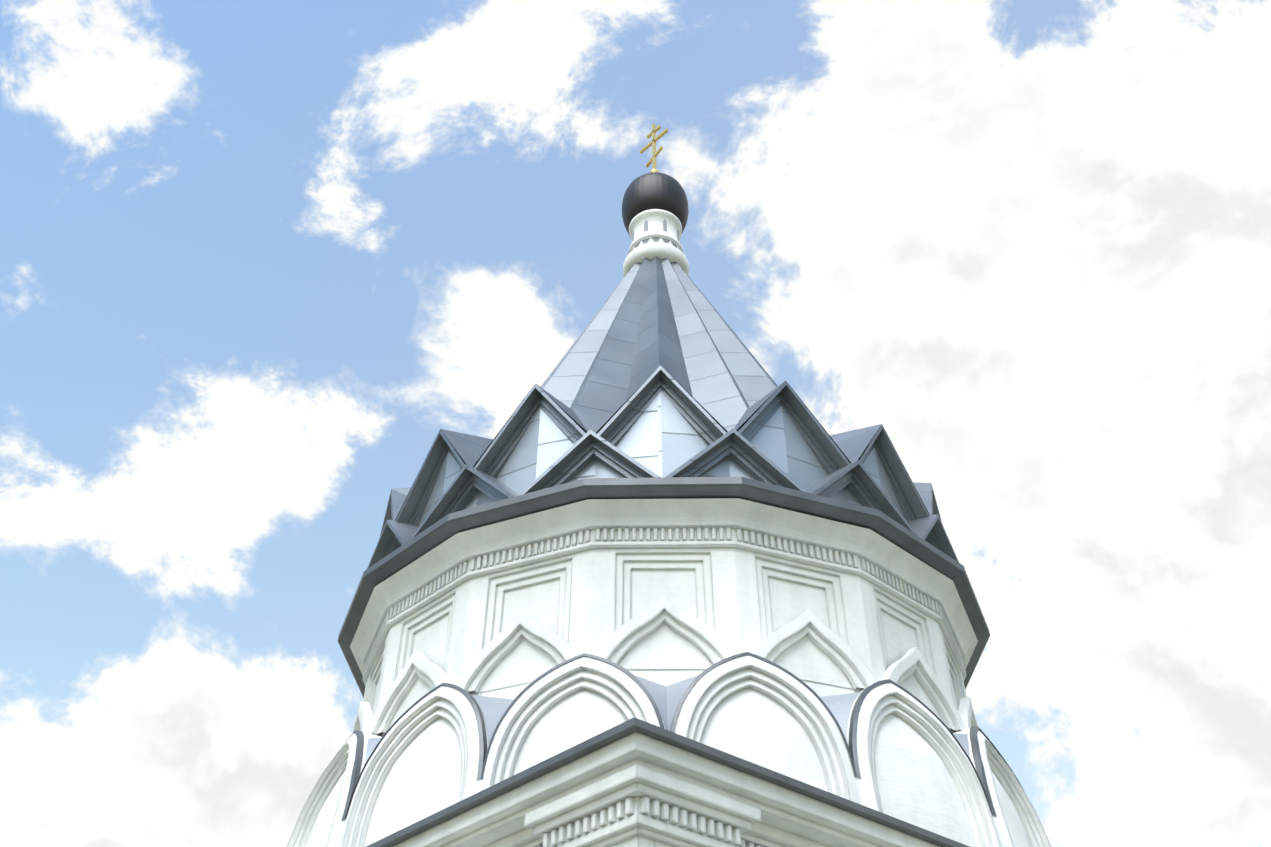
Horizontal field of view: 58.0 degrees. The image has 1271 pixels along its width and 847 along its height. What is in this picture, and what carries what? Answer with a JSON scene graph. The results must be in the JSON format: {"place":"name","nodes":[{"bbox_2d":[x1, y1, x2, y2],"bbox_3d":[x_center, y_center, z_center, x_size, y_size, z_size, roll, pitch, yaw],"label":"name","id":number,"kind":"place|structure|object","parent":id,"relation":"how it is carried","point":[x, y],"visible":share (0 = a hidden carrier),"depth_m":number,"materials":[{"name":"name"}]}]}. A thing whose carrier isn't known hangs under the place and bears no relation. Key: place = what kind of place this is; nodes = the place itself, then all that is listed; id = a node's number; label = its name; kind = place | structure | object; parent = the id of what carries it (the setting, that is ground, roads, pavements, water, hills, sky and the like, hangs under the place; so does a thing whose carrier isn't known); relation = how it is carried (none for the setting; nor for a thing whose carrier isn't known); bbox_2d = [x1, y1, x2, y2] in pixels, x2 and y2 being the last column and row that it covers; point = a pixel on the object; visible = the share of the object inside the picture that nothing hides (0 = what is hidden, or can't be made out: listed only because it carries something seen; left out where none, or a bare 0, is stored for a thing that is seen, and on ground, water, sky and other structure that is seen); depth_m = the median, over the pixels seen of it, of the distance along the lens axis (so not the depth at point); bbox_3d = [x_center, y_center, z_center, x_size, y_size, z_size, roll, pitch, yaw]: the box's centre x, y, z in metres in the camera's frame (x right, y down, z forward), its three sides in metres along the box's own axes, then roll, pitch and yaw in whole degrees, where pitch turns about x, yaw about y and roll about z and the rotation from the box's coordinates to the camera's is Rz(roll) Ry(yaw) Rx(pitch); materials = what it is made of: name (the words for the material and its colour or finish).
{"place":"outdoors","nodes":[
{"label":"outdoors","id":0,"kind":"place"},
{"bbox_2d":[0,0,1270,846],"label":"sky","id":1,"kind":"structure","parent":0,"point":[257,256],"materials":[{"name":"blue"}]},
{"label":"ground","id":2,"kind":"structure","parent":0,"visible":0},
{"bbox_2d":[287,498,1050,846],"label":"tower wall","id":3,"kind":"structure","parent":2,"relation":"on","point":[819,606],"depth_m":10.76,"materials":[{"name":"white paint"}]},
{"bbox_2d":[364,675,969,764],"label":"roof sections","id":4,"kind":"object","parent":3,"relation":"on","point":[667,699],"visible":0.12,"depth_m":10.28,"materials":[{"name":"grey metal"}]},
{"bbox_2d":[335,477,1024,846],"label":"sheet metal cornices","id":5,"kind":"object","parent":3,"relation":"on","point":[447,527],"visible":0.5,"depth_m":11.42,"materials":[{"name":"grey metal"}]},
{"bbox_2d":[367,256,958,625],"bbox_3d":[0.341,0.243,16.727,7.820,7.112,7.820,-1,-39,1],"label":"tent roof","id":6,"kind":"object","parent":5,"relation":"on","point":[651,318],"visible":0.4,"depth_m":14.34,"materials":[{"name":"grey metal"}]},
{"bbox_2d":[623,209,688,275],"bbox_3d":[0.341,-2.876,19.258,1.088,1.240,1.088,-1,-39,1],"label":"dome drum","id":7,"kind":"object","parent":6,"relation":"on","point":[654,218],"visible":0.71,"depth_m":18.94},
{"bbox_2d":[622,172,688,235],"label":"onion dome","id":8,"kind":"structure","parent":7,"relation":"on","point":[653,190],"depth_m":19.50,"materials":[{"name":"black metal"}]},
{"bbox_2d":[640,123,667,171],"bbox_3d":[0.341,-4.988,20.971,0.182,1.560,0.704,31,-48,-33],"label":"cross","id":9,"kind":"object","parent":8,"relation":"on","point":[652,143],"visible":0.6,"depth_m":21.03,"materials":[{"name":"gold metal"}]},
{"bbox_2d":[632,219,679,249],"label":"drum niches","id":10,"kind":"object","parent":7,"relation":"on","point":[654,239],"visible":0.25,"depth_m":19.00,"materials":[{"name":"grey"}]},
{"bbox_2d":[633,237,678,249],"bbox_3d":[0.341,-2.722,19.133,0.884,0.180,0.884,-1,-39,1],"label":"neck teeth","id":11,"kind":"object","parent":7,"relation":"on","point":[651,240],"visible":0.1,"depth_m":18.83},
{"bbox_2d":[368,369,957,567],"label":"tent eave soffits","id":12,"kind":"object","parent":6,"relation":"attached to","point":[911,495],"visible":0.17,"depth_m":12.61,"materials":[{"name":"grey metal"}]},
{"bbox_2d":[394,392,935,679],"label":"gable walls","id":13,"kind":"structure","parent":6,"relation":"attached to","point":[662,438],"depth_m":12.43,"materials":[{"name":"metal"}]}
]}

